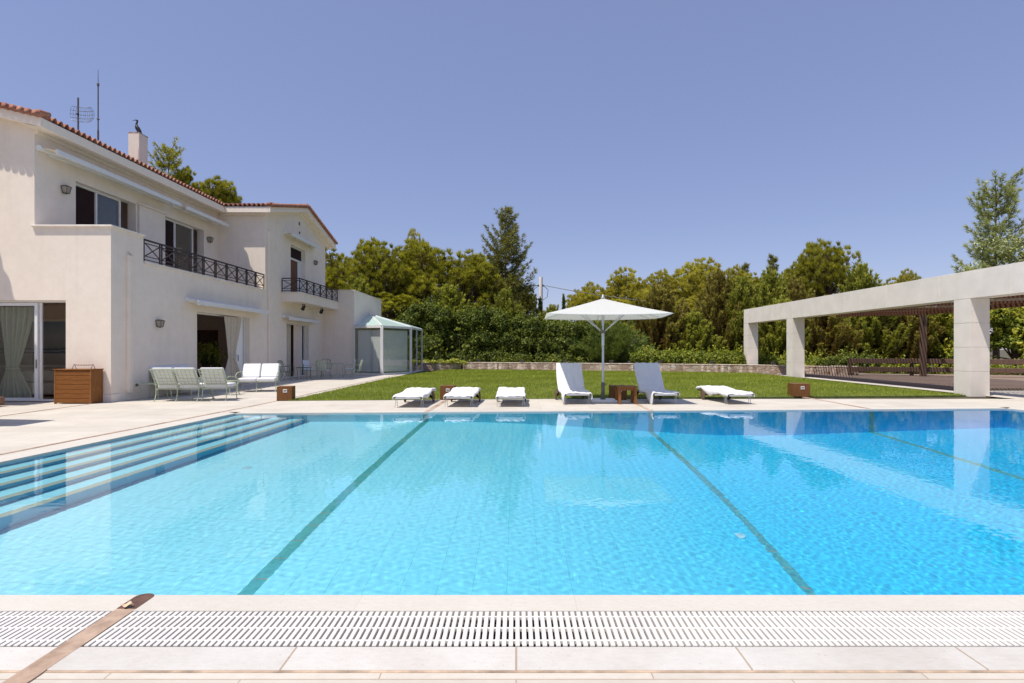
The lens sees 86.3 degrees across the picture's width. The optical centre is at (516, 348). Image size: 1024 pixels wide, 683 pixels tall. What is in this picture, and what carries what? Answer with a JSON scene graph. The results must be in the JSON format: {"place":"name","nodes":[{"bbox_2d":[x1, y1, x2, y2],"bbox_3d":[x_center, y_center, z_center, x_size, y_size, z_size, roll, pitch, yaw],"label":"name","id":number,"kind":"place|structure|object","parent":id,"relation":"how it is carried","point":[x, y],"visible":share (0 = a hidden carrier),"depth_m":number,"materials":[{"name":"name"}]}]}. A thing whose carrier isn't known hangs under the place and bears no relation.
{"place":"outdoors","nodes":[
{"label":"outdoors","id":0,"kind":"place"},
{"bbox_2d":[0,374,1023,682],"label":"terrace paving","id":1,"kind":"structure","parent":0,"point":[34,428],"depth_m":12.13,"materials":[{"name":"stone"}]},
{"bbox_2d":[53,369,103,403],"bbox_3d":[-12.105,1.025,15.110,1.050,0.950,0.460,0,0,0],"label":"storage chest","id":2,"kind":"object","parent":1,"relation":"on","point":[78,385],"visible":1,"depth_m":14.90,"materials":[{"name":"brown wood"}]},
{"bbox_2d":[149,368,213,401],"bbox_3d":[-9.720,1.015,15.900,1.336,0.971,1.041,0,0,0],"label":"garden sofa","id":3,"kind":"object","parent":1,"relation":"on","point":[170,378],"visible":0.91,"depth_m":15.56,"materials":[{"name":"white fabric"}]},
{"bbox_2d":[149,364,214,396],"bbox_3d":[-10.980,1.015,17.950,1.041,0.971,2.116,0,0,0],"label":"garden sofa","id":4,"kind":"object","parent":1,"relation":"on","point":[175,366],"visible":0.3,"depth_m":17.70,"materials":[{"name":"green metal"}]},
{"bbox_2d":[0,102,381,401],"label":"villa","id":5,"kind":"object","parent":1,"relation":"on","point":[110,271],"visible":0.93,"depth_m":18.01,"materials":[{"name":"paint"}]},
{"bbox_2d":[0,307,32,397],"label":"curtain","id":6,"kind":"object","parent":5,"relation":"hanging from","point":[16,323],"visible":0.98,"depth_m":15.76,"materials":[{"name":"white fabric"}]},
{"bbox_2d":[0,301,65,400],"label":"sliding door","id":7,"kind":"structure","parent":5,"relation":"in","point":[38,305],"depth_m":15.50,"materials":[{"name":"white paint"}]},
{"bbox_2d":[21,370,53,394],"bbox_3d":[-15.100,1.052,17.310,1.600,0.740,0.820,0,0,0],"label":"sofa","id":8,"kind":"object","parent":5,"relation":"on","point":[48,382],"visible":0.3,"depth_m":17.50,"materials":[{"name":"grey fabric"}]},
{"bbox_2d":[70,97,93,129],"bbox_3d":[-15.407,-7.893,19.106,0.934,1.987,0.505,0,0,0],"label":"tv aerial","id":9,"kind":"object","parent":5,"relation":"attached to","point":[77,114],"visible":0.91,"depth_m":19.29,"materials":[{"name":"grey metal"}]},
{"bbox_2d":[76,183,120,226],"bbox_3d":[-13.765,-3.935,17.875,0.098,2.470,2.150,0,0,0],"label":"sliding window","id":10,"kind":"structure","parent":5,"relation":"in","point":[86,198],"depth_m":17.57,"materials":[{"name":"white paint"}]},
{"bbox_2d":[36,145,181,206],"bbox_3d":[-13.262,-5.630,18.310,0.595,0.261,5.824,0,0,0],"label":"awning","id":11,"kind":"object","parent":5,"relation":"attached to","point":[72,160],"visible":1,"depth_m":17.41,"materials":[{"name":"white paint"}]},
{"bbox_2d":[165,218,192,270],"bbox_3d":[-13.765,-3.920,22.135,0.098,2.440,2.130,0,0,0],"label":"sliding window","id":12,"kind":"structure","parent":5,"relation":"in","point":[169,224],"depth_m":21.81,"materials":[{"name":"white paint"}]},
{"bbox_2d":[169,204,228,226],"bbox_3d":[-13.227,-5.590,22.950,0.665,0.261,3.244,0,0,0],"label":"awning","id":13,"kind":"object","parent":5,"relation":"attached to","point":[199,214],"visible":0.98,"depth_m":22.66,"materials":[{"name":"white paint"}]},
{"bbox_2d":[197,330,217,350],"bbox_3d":[-13.855,-0.345,24.335,1.110,0.990,0.070,0,0,0],"label":"painting","id":14,"kind":"object","parent":5,"relation":"attached to","point":[206,336],"visible":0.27,"depth_m":24.33},
{"bbox_2d":[197,341,226,367],"bbox_3d":[-12.639,0.568,22.413,1.097,1.828,1.103,0,0,37],"label":"house plant","id":15,"kind":"object","parent":5,"relation":"on","point":[208,355],"visible":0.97,"depth_m":22.33,"materials":[{"name":"green plant"}]},
{"bbox_2d":[197,312,244,389],"bbox_3d":[-11.629,0.075,21.425,0.143,2.810,3.850,0,0,0],"label":"sliding door","id":16,"kind":"structure","parent":5,"relation":"in","point":[240,351],"depth_m":23.17,"materials":[{"name":"white paint"}]},
{"bbox_2d":[185,297,268,314],"bbox_3d":[-11.178,-1.651,21.525,0.465,0.259,5.494,0,0,0],"label":"awning","id":17,"kind":"object","parent":5,"relation":"attached to","point":[222,305],"visible":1,"depth_m":20.63,"materials":[{"name":"white fabric"}]},
{"bbox_2d":[224,316,241,384],"bbox_3d":[-11.401,0.090,22.025,0.233,2.740,1.350,0,0,0],"label":"curtain","id":18,"kind":"object","parent":5,"relation":"hanging from","point":[232,325],"visible":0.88,"depth_m":21.88,"materials":[{"name":"white fabric"}]},
{"bbox_2d":[287,325,290,376],"bbox_3d":[-11.820,0.105,27.925,0.159,2.690,1.350,0,0,0],"label":"curtain","id":19,"kind":"object","parent":5,"relation":"hanging from","point":[288,347],"visible":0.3,"depth_m":28.25,"materials":[{"name":"white fabric"}]},
{"bbox_2d":[287,323,304,377],"bbox_3d":[-11.650,0.090,28.550,0.100,2.780,2.900,0,0,0],"label":"sliding door","id":20,"kind":"structure","parent":5,"relation":"in","point":[297,329],"depth_m":29.21,"materials":[{"name":"white paint"}]},
{"bbox_2d":[291,246,301,291],"bbox_3d":[-11.603,-4.040,28.550,0.095,2.520,1.900,0,0,0],"label":"balcony door","id":21,"kind":"structure","parent":5,"relation":"in","point":[296,254],"depth_m":28.83,"materials":[{"name":"white paint"}]},
{"bbox_2d":[282,314,319,323],"bbox_3d":[-11.217,-1.551,28.650,0.385,0.259,4.144,0,0,0],"label":"awning","id":22,"kind":"object","parent":5,"relation":"attached to","point":[289,317],"visible":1,"depth_m":28.04,"materials":[{"name":"white paint"}]},
{"bbox_2d":[283,230,320,249],"bbox_3d":[-11.178,-5.671,28.675,0.465,0.260,3.894,0,0,0],"label":"awning","id":23,"kind":"object","parent":5,"relation":"attached to","point":[300,239],"visible":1,"depth_m":28.09,"materials":[{"name":"white paint"}]},
{"bbox_2d":[198,367,238,400],"bbox_3d":[-8.730,1.015,16.001,0.776,0.971,1.041,0,0,-6],"label":"garden armchair","id":24,"kind":"object","parent":1,"relation":"on","point":[214,378],"visible":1,"depth_m":15.69,"materials":[{"name":"white fabric"}]},
{"bbox_2d":[235,363,280,391],"bbox_3d":[-9.124,1.015,19.397,1.336,0.971,1.041,0,0,-14],"label":"garden sofa","id":25,"kind":"object","parent":1,"relation":"on","point":[267,372],"visible":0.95,"depth_m":19.54,"materials":[{"name":"white fabric"}]},
{"bbox_2d":[277,386,294,400],"bbox_3d":[-6.719,1.294,15.946,0.424,0.412,0.432,0,0,-9],"label":"wooden cube","id":26,"kind":"object","parent":1,"relation":"on","point":[285,393],"visible":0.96,"depth_m":15.75,"materials":[{"name":"brown wood"}]},
{"bbox_2d":[315,360,330,378],"bbox_3d":[-9.723,1.018,27.526,0.622,0.958,0.704,0,0,8],"label":"garden chair","id":27,"kind":"object","parent":1,"relation":"on","point":[321,365],"visible":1,"depth_m":27.29,"materials":[{"name":"grey metal"}]},
{"bbox_2d":[353,313,422,374],"bbox_3d":[-7.978,-0.402,34.989,3.195,3.804,7.338,0,0,0],"label":"glass bay","id":28,"kind":"object","parent":1,"relation":"on","point":[382,350],"visible":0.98,"depth_m":32.15,"materials":[{"name":"white paint"}]},
{"bbox_2d":[392,387,435,406],"bbox_3d":[-2.743,1.299,14.915,0.852,0.404,2.084,0,0,1],"label":"sun lounger","id":29,"kind":"object","parent":1,"relation":"on","point":[413,393],"visible":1,"depth_m":14.56,"materials":[{"name":"white fabric"}]},
{"bbox_2d":[443,387,480,406],"bbox_3d":[-1.456,1.300,15.036,0.852,0.402,2.088,0,0,2],"label":"sun lounger","id":30,"kind":"object","parent":1,"relation":"on","point":[462,393],"visible":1,"depth_m":14.61,"materials":[{"name":"white fabric"}]},
{"bbox_2d":[496,387,525,406],"bbox_3d":[-0.140,1.298,15.086,0.852,0.404,2.088,0,0,0],"label":"sun lounger","id":31,"kind":"object","parent":1,"relation":"on","point":[511,393],"visible":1,"depth_m":14.44,"materials":[{"name":"white fabric"}]},
{"bbox_2d":[555,363,592,403],"bbox_3d":[1.601,0.954,15.690,0.852,1.093,2.017,0,0,-3],"label":"sun lounger","id":32,"kind":"object","parent":1,"relation":"on","point":[570,380],"visible":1,"depth_m":15.95,"materials":[{"name":"white fabric"}]},
{"bbox_2d":[544,295,672,402],"bbox_3d":[2.460,-0.027,15.500,3.286,3.046,2.646,0,0,2],"label":"parasol","id":33,"kind":"object","parent":1,"relation":"on","point":[602,309],"visible":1,"depth_m":15.14,"materials":[{"name":"white fabric"}]},
{"bbox_2d":[609,385,626,399],"bbox_3d":[3.030,1.294,16.296,0.464,0.412,0.472,0,0,0],"label":"wooden cube","id":34,"kind":"object","parent":1,"relation":"on","point":[612,392],"visible":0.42,"depth_m":16.07,"materials":[{"name":"brown wood"}]},
{"bbox_2d":[615,385,637,403],"bbox_3d":[3.020,1.258,15.030,0.540,0.485,0.520,0,0,0],"label":"side table","id":35,"kind":"object","parent":1,"relation":"on","point":[619,388],"visible":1,"depth_m":14.80,"materials":[{"name":"brown wood"}]},
{"bbox_2d":[633,362,679,404],"bbox_3d":[3.929,0.983,15.685,0.852,1.168,2.019,0,0,-6],"label":"sun lounger","id":36,"kind":"object","parent":1,"relation":"on","point":[649,380],"visible":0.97,"depth_m":15.93,"materials":[{"name":"white fabric"}]},
{"bbox_2d":[696,385,754,403],"bbox_3d":[5.964,1.299,15.731,0.852,0.403,2.089,0,0,-5],"label":"sun lounger","id":37,"kind":"object","parent":1,"relation":"on","point":[725,391],"visible":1,"depth_m":15.63,"materials":[{"name":"white fabric"}]},
{"bbox_2d":[744,262,1023,396],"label":"pergola","id":38,"kind":"object","parent":1,"relation":"on","point":[972,295],"visible":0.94,"depth_m":19.93,"materials":[{"name":"concrete"}]},
{"bbox_2d":[805,372,1023,389],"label":"timber deck","id":39,"kind":"structure","parent":1,"relation":"on","point":[997,382],"depth_m":25.22,"materials":[{"name":"brown wood"}]},
{"bbox_2d":[848,358,1023,375],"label":"timber rail","id":40,"kind":"object","parent":39,"relation":"on","point":[911,369],"visible":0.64,"depth_m":28.69,"materials":[{"name":"wood"}]},
{"bbox_2d":[0,0,1023,349],"label":"sky","id":41,"kind":"structure","parent":0,"point":[647,136],"materials":[{"name":"blue"}]},
{"bbox_2d":[199,350,1023,646],"bbox_3d":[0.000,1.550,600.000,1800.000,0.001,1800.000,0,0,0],"label":"ground","id":42,"kind":"structure","parent":0,"point":[1003,354],"depth_m":13.32,"materials":[{"name":"soil"}]},
{"bbox_2d":[148,137,188,180],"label":"pine tree","id":43,"kind":"object","parent":42,"relation":"on","point":[166,164],"visible":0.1,"depth_m":44.52,"materials":[{"name":"green plant"}]},
{"bbox_2d":[175,165,206,190],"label":"pine tree","id":44,"kind":"object","parent":42,"relation":"on","point":[193,184],"visible":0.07,"depth_m":45.68,"materials":[{"name":"green plant"}]},
{"bbox_2d":[198,174,242,203],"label":"pine tree","id":45,"kind":"object","parent":42,"relation":"on","point":[223,191],"visible":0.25,"depth_m":45.39,"materials":[{"name":"green plant"}]},
{"bbox_2d":[325,247,350,289],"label":"pine tree","id":46,"kind":"object","parent":42,"relation":"on","point":[334,266],"visible":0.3,"depth_m":48.27,"materials":[{"name":"green plant"}]},
{"bbox_2d":[345,272,384,316],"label":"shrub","id":47,"kind":"object","parent":42,"relation":"on","point":[359,284],"visible":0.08,"depth_m":42.70,"materials":[{"name":"green plant"}]},
{"bbox_2d":[340,236,414,314],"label":"pine tree","id":48,"kind":"object","parent":42,"relation":"on","point":[379,279],"visible":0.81,"depth_m":44.50,"materials":[{"name":"green plant"}]},
{"bbox_2d":[372,289,425,326],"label":"pine tree","id":49,"kind":"object","parent":42,"relation":"on","point":[387,309],"visible":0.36,"depth_m":43.28,"materials":[{"name":"green plant"}]},
{"bbox_2d":[407,227,431,275],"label":"pine tree","id":50,"kind":"object","parent":42,"relation":"on","point":[412,230],"visible":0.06,"depth_m":57.74,"materials":[{"name":"green plant"}]},
{"bbox_2d":[388,239,467,305],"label":"pine tree","id":51,"kind":"object","parent":42,"relation":"on","point":[419,277],"visible":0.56,"depth_m":45.58,"materials":[{"name":"green plant"}]},
{"bbox_2d":[0,374,870,682],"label":"stone strips","id":52,"kind":"object","parent":42,"relation":"on","point":[34,670],"visible":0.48,"depth_m":2.85,"materials":[{"name":"brown stone"}]},
{"bbox_2d":[423,362,460,370],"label":"stone wall","id":53,"kind":"structure","parent":42,"relation":"on","point":[435,366],"depth_m":38.63,"materials":[{"name":"beige stone"}]},
{"bbox_2d":[423,358,466,364],"bbox_3d":[-5.102,0.873,38.619,3.154,0.492,1.624,0,0,-13],"label":"ground cover","id":54,"kind":"object","parent":53,"relation":"on","point":[450,361],"visible":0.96,"depth_m":38.55,"materials":[{"name":"green plant"}]},
{"bbox_2d":[422,283,470,353],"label":"cypress tree","id":55,"kind":"object","parent":42,"relation":"on","point":[449,296],"visible":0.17,"depth_m":43.62,"materials":[{"name":"green plant"}]},
{"bbox_2d":[418,248,505,311],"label":"pine tree","id":56,"kind":"object","parent":42,"relation":"on","point":[470,272],"visible":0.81,"depth_m":46.44,"materials":[{"name":"green plant"}]},
{"bbox_2d":[384,294,601,368],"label":"laurel hedge","id":57,"kind":"object","parent":42,"relation":"on","point":[491,334],"visible":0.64,"depth_m":41.05,"materials":[{"name":"green plant"}]},
{"bbox_2d":[471,205,538,318],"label":"tall conifer","id":58,"kind":"object","parent":42,"relation":"on","point":[511,240],"visible":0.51,"depth_m":49.21,"materials":[{"name":"green plant"}]},
{"bbox_2d":[488,284,525,348],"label":"cypress tree","id":59,"kind":"object","parent":42,"relation":"on","point":[504,299],"visible":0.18,"depth_m":44.59,"materials":[{"name":"green plant"}]},
{"bbox_2d":[0,647,1023,669],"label":"border slabs","id":60,"kind":"structure","parent":42,"relation":"on","point":[539,658],"depth_m":2.64,"materials":[{"name":"stone"}]},
{"bbox_2d":[0,670,1023,672],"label":"sandy joint","id":61,"kind":"object","parent":42,"relation":"on","point":[526,671],"depth_m":2.54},
{"bbox_2d":[462,350,588,365],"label":"hedge","id":62,"kind":"object","parent":42,"relation":"on","point":[549,359],"visible":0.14,"depth_m":40.16,"materials":[{"name":"green plant"}]},
{"bbox_2d":[513,280,541,317],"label":"pine tree","id":63,"kind":"object","parent":42,"relation":"on","point":[527,301],"visible":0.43,"depth_m":50.17,"materials":[{"name":"green plant"}]},
{"bbox_2d":[560,281,621,323],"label":"pine tree","id":64,"kind":"object","parent":42,"relation":"on","point":[580,298],"visible":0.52,"depth_m":60.58,"materials":[{"name":"green plant"}]},
{"bbox_2d":[579,298,634,334],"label":"pine tree","id":65,"kind":"object","parent":42,"relation":"on","point":[626,302],"visible":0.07,"depth_m":50.86,"materials":[{"name":"green plant"}]},
{"bbox_2d":[567,320,654,362],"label":"feathery shrub","id":66,"kind":"object","parent":42,"relation":"on","point":[619,342],"visible":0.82,"depth_m":40.47,"materials":[{"name":"green plant"}]},
{"bbox_2d":[238,407,999,412],"bbox_3d":[2.914,1.523,13.420,18.954,0.054,0.199,0,0,-3],"label":"border","id":67,"kind":"object","parent":42,"relation":"on","point":[651,409],"visible":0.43,"depth_m":13.50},
{"bbox_2d":[601,266,645,306],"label":"pine tree","id":68,"kind":"object","parent":42,"relation":"on","point":[619,285],"visible":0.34,"depth_m":61.15,"materials":[{"name":"green plant"}]},
{"bbox_2d":[463,362,829,374],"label":"stone wall","id":69,"kind":"structure","parent":42,"relation":"on","point":[767,369],"depth_m":35.15,"materials":[{"name":"beige stone"}]},
{"bbox_2d":[619,269,691,308],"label":"pine tree","id":70,"kind":"object","parent":42,"relation":"on","point":[646,286],"visible":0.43,"depth_m":58.75,"materials":[{"name":"green plant"}]},
{"bbox_2d":[632,281,690,355],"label":"cypress tree","id":71,"kind":"object","parent":42,"relation":"on","point":[657,331],"visible":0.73,"depth_m":41.87,"materials":[{"name":"green plant"}]},
{"bbox_2d":[627,340,746,363],"bbox_3d":[11.415,0.471,36.828,8.496,2.070,2.089,0,0,34],"label":"hedge","id":72,"kind":"object","parent":42,"relation":"on","point":[717,356],"visible":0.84,"depth_m":36.34,"materials":[{"name":"green plant"}]},
{"bbox_2d":[674,295,704,314],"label":"pine tree","id":73,"kind":"object","parent":42,"relation":"on","point":[690,301],"visible":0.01,"depth_m":48.88,"materials":[{"name":"green plant"}]},
{"bbox_2d":[670,309,725,354],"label":"cypress tree","id":74,"kind":"object","parent":42,"relation":"on","point":[699,332],"visible":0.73,"depth_m":41.08,"materials":[{"name":"green plant"}]},
{"bbox_2d":[675,256,724,301],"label":"pine tree","id":75,"kind":"object","parent":42,"relation":"on","point":[696,276],"visible":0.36,"depth_m":60.52,"materials":[{"name":"green plant"}]},
{"bbox_2d":[683,263,742,352],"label":"cypress tree","id":76,"kind":"object","parent":42,"relation":"on","point":[717,290],"visible":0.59,"depth_m":43.12,"materials":[{"name":"green plant"}]},
{"bbox_2d":[699,264,762,296],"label":"pine tree","id":77,"kind":"object","parent":42,"relation":"on","point":[735,273],"visible":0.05,"depth_m":56.90,"materials":[{"name":"green plant"}]},
{"bbox_2d":[713,274,764,354],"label":"cypress tree","id":78,"kind":"object","parent":42,"relation":"on","point":[742,289],"visible":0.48,"depth_m":42.34,"materials":[{"name":"green plant"}]},
{"bbox_2d":[740,265,789,340],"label":"cypress tree","id":79,"kind":"object","parent":42,"relation":"on","point":[772,285],"visible":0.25,"depth_m":41.47,"materials":[{"name":"green plant"}]},
{"bbox_2d":[766,253,778,276],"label":"conifer","id":80,"kind":"object","parent":42,"relation":"on","point":[772,261],"visible":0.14,"depth_m":49.87,"materials":[{"name":"green plant"}]},
{"bbox_2d":[742,295,812,361],"bbox_3d":[18.958,-1.129,38.934,4.759,5.600,4.878,0,0,-10],"label":"cypress tree","id":81,"kind":"object","parent":42,"relation":"on","point":[773,333],"visible":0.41,"depth_m":38.18,"materials":[{"name":"green plant"}]},
{"bbox_2d":[740,346,826,365],"bbox_3d":[16.761,0.652,34.326,5.182,1.738,1.904,0,0,32],"label":"hedge","id":82,"kind":"object","parent":42,"relation":"on","point":[814,360],"visible":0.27,"depth_m":34.13,"materials":[{"name":"green plant"}]},
{"bbox_2d":[783,274,815,334],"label":"cypress tree","id":83,"kind":"object","parent":42,"relation":"on","point":[796,291],"visible":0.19,"depth_m":40.48,"materials":[{"name":"green plant"}]},
{"bbox_2d":[781,258,821,296],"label":"pine tree","id":84,"kind":"object","parent":42,"relation":"on","point":[787,272],"visible":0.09,"depth_m":53.45,"materials":[{"name":"green plant"}]},
{"bbox_2d":[790,238,862,297],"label":"pine tree","id":85,"kind":"object","parent":42,"relation":"on","point":[827,268],"visible":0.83,"depth_m":50.74,"materials":[{"name":"green plant"}]},
{"bbox_2d":[805,294,867,358],"bbox_3d":[21.784,-1.157,38.430,4.902,5.459,5.359,0,0,-7],"label":"cypress tree","id":86,"kind":"object","parent":42,"relation":"on","point":[824,330],"visible":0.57,"depth_m":37.20,"materials":[{"name":"green plant"}]},
{"bbox_2d":[830,366,858,374],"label":"stone wall","id":87,"kind":"structure","parent":42,"relation":"on","point":[838,370],"depth_m":29.93,"materials":[{"name":"beige stone"}]},
{"bbox_2d":[820,345,889,372],"bbox_3d":[20.169,0.601,32.671,4.159,1.771,1.861,0,0,19],"label":"hedge","id":88,"kind":"object","parent":42,"relation":"on","point":[841,359],"visible":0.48,"depth_m":32.52,"materials":[{"name":"green plant"}]},
{"bbox_2d":[834,262,884,321],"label":"cypress tree","id":89,"kind":"object","parent":42,"relation":"on","point":[859,277],"visible":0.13,"depth_m":41.62,"materials":[{"name":"green plant"}]},
{"bbox_2d":[837,308,912,365],"bbox_3d":[24.436,-1.115,37.908,5.354,5.530,5.037,0,0,43],"label":"cypress tree","id":90,"kind":"object","parent":42,"relation":"on","point":[872,339],"visible":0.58,"depth_m":36.79,"materials":[{"name":"green plant"}]},
{"bbox_2d":[883,268,922,284],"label":"pine tree","id":91,"kind":"object","parent":42,"relation":"on","point":[907,277],"visible":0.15,"depth_m":59.56,"materials":[{"name":"green plant"}]},
{"bbox_2d":[880,306,953,366],"bbox_3d":[26.910,-1.087,37.428,5.032,5.454,4.457,0,0,-20],"label":"cypress tree","id":92,"kind":"object","parent":42,"relation":"on","point":[912,342],"visible":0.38,"depth_m":36.38,"materials":[{"name":"green plant"}]},
{"bbox_2d":[867,355,1023,374],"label":"hedge","id":93,"kind":"object","parent":42,"relation":"on","point":[991,366],"visible":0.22,"depth_m":30.71,"materials":[{"name":"green plant"}]},
{"bbox_2d":[927,305,991,366],"bbox_3d":[29.410,-1.033,37.060,4.782,5.397,4.666,0,0,32],"label":"cypress tree","id":94,"kind":"object","parent":42,"relation":"on","point":[940,318],"visible":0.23,"depth_m":36.31,"materials":[{"name":"green plant"}]},
{"bbox_2d":[929,298,1023,367],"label":"broadleaf tree","id":95,"kind":"object","parent":42,"relation":"on","point":[1008,332],"visible":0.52,"depth_m":33.82,"materials":[{"name":"green plant"}]},
{"bbox_2d":[949,167,1023,365],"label":"pine tree","id":96,"kind":"object","parent":42,"relation":"on","point":[985,217],"visible":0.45,"depth_m":39.36,"materials":[{"name":"green plant"}]},
{"bbox_2d":[971,229,1023,366],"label":"silvery tree","id":97,"kind":"object","parent":42,"relation":"on","point":[983,245],"visible":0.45,"depth_m":38.11,"materials":[{"name":"green plant"}]},
{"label":"pool basin","id":98,"kind":"structure","parent":42,"relation":"in","visible":0},
{"bbox_2d":[0,409,1023,594],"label":"pool water","id":99,"kind":"structure","parent":98,"relation":"in","point":[890,502],"depth_m":5.28,"materials":[{"name":"blue liquid"}]},
{"bbox_2d":[0,407,1023,624],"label":"pool coping","id":100,"kind":"object","parent":98,"relation":"on","point":[526,603],"visible":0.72,"depth_m":3.22,"materials":[{"name":"beige stone"}]},
{"bbox_2d":[117,593,153,608],"bbox_3d":[-2.242,1.526,3.238,0.112,0.068,0.194,0,0,0],"label":"wet strip end","id":101,"kind":"object","parent":100,"relation":"on","point":[139,600],"visible":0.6,"depth_m":3.24,"materials":[{"name":"brown stone"}]},
{"bbox_2d":[429,409,645,411],"bbox_3d":[0.610,1.506,13.291,5.394,0.025,0.194,0,0,-3],"label":"overflow grate","id":102,"kind":"object","parent":100,"relation":"on","point":[538,410],"visible":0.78,"depth_m":13.25,"materials":[{"name":"white plastic"}]},
{"bbox_2d":[289,369,965,400],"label":"lawn grass","id":103,"kind":"structure","parent":0,"point":[728,378],"depth_m":22.83,"materials":[{"name":"green plant"}]},
{"bbox_2d":[440,385,455,399],"bbox_3d":[-2.020,1.294,16.246,0.424,0.412,0.432,0,0,3],"label":"wooden cube","id":104,"kind":"object","parent":103,"relation":"on","point":[444,389],"visible":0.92,"depth_m":16.05,"materials":[{"name":"brown wood"}]},
{"bbox_2d":[787,383,809,396],"bbox_3d":[8.920,1.294,17.246,0.504,0.412,0.512,0,0,6],"label":"wooden cube","id":105,"kind":"object","parent":103,"relation":"on","point":[798,389],"visible":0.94,"depth_m":17.01,"materials":[{"name":"brown wood"}]},
{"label":"overflow channel","id":106,"kind":"structure","parent":0,"visible":0},
{"bbox_2d":[0,611,110,646],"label":"overflow grate","id":107,"kind":"object","parent":106,"relation":"on","point":[35,629],"visible":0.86,"depth_m":2.94,"materials":[{"name":"white plastic"}]},
{"bbox_2d":[84,611,1023,646],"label":"overflow grate","id":108,"kind":"object","parent":106,"relation":"on","point":[686,629],"visible":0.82,"depth_m":2.91,"materials":[{"name":"white plastic"}]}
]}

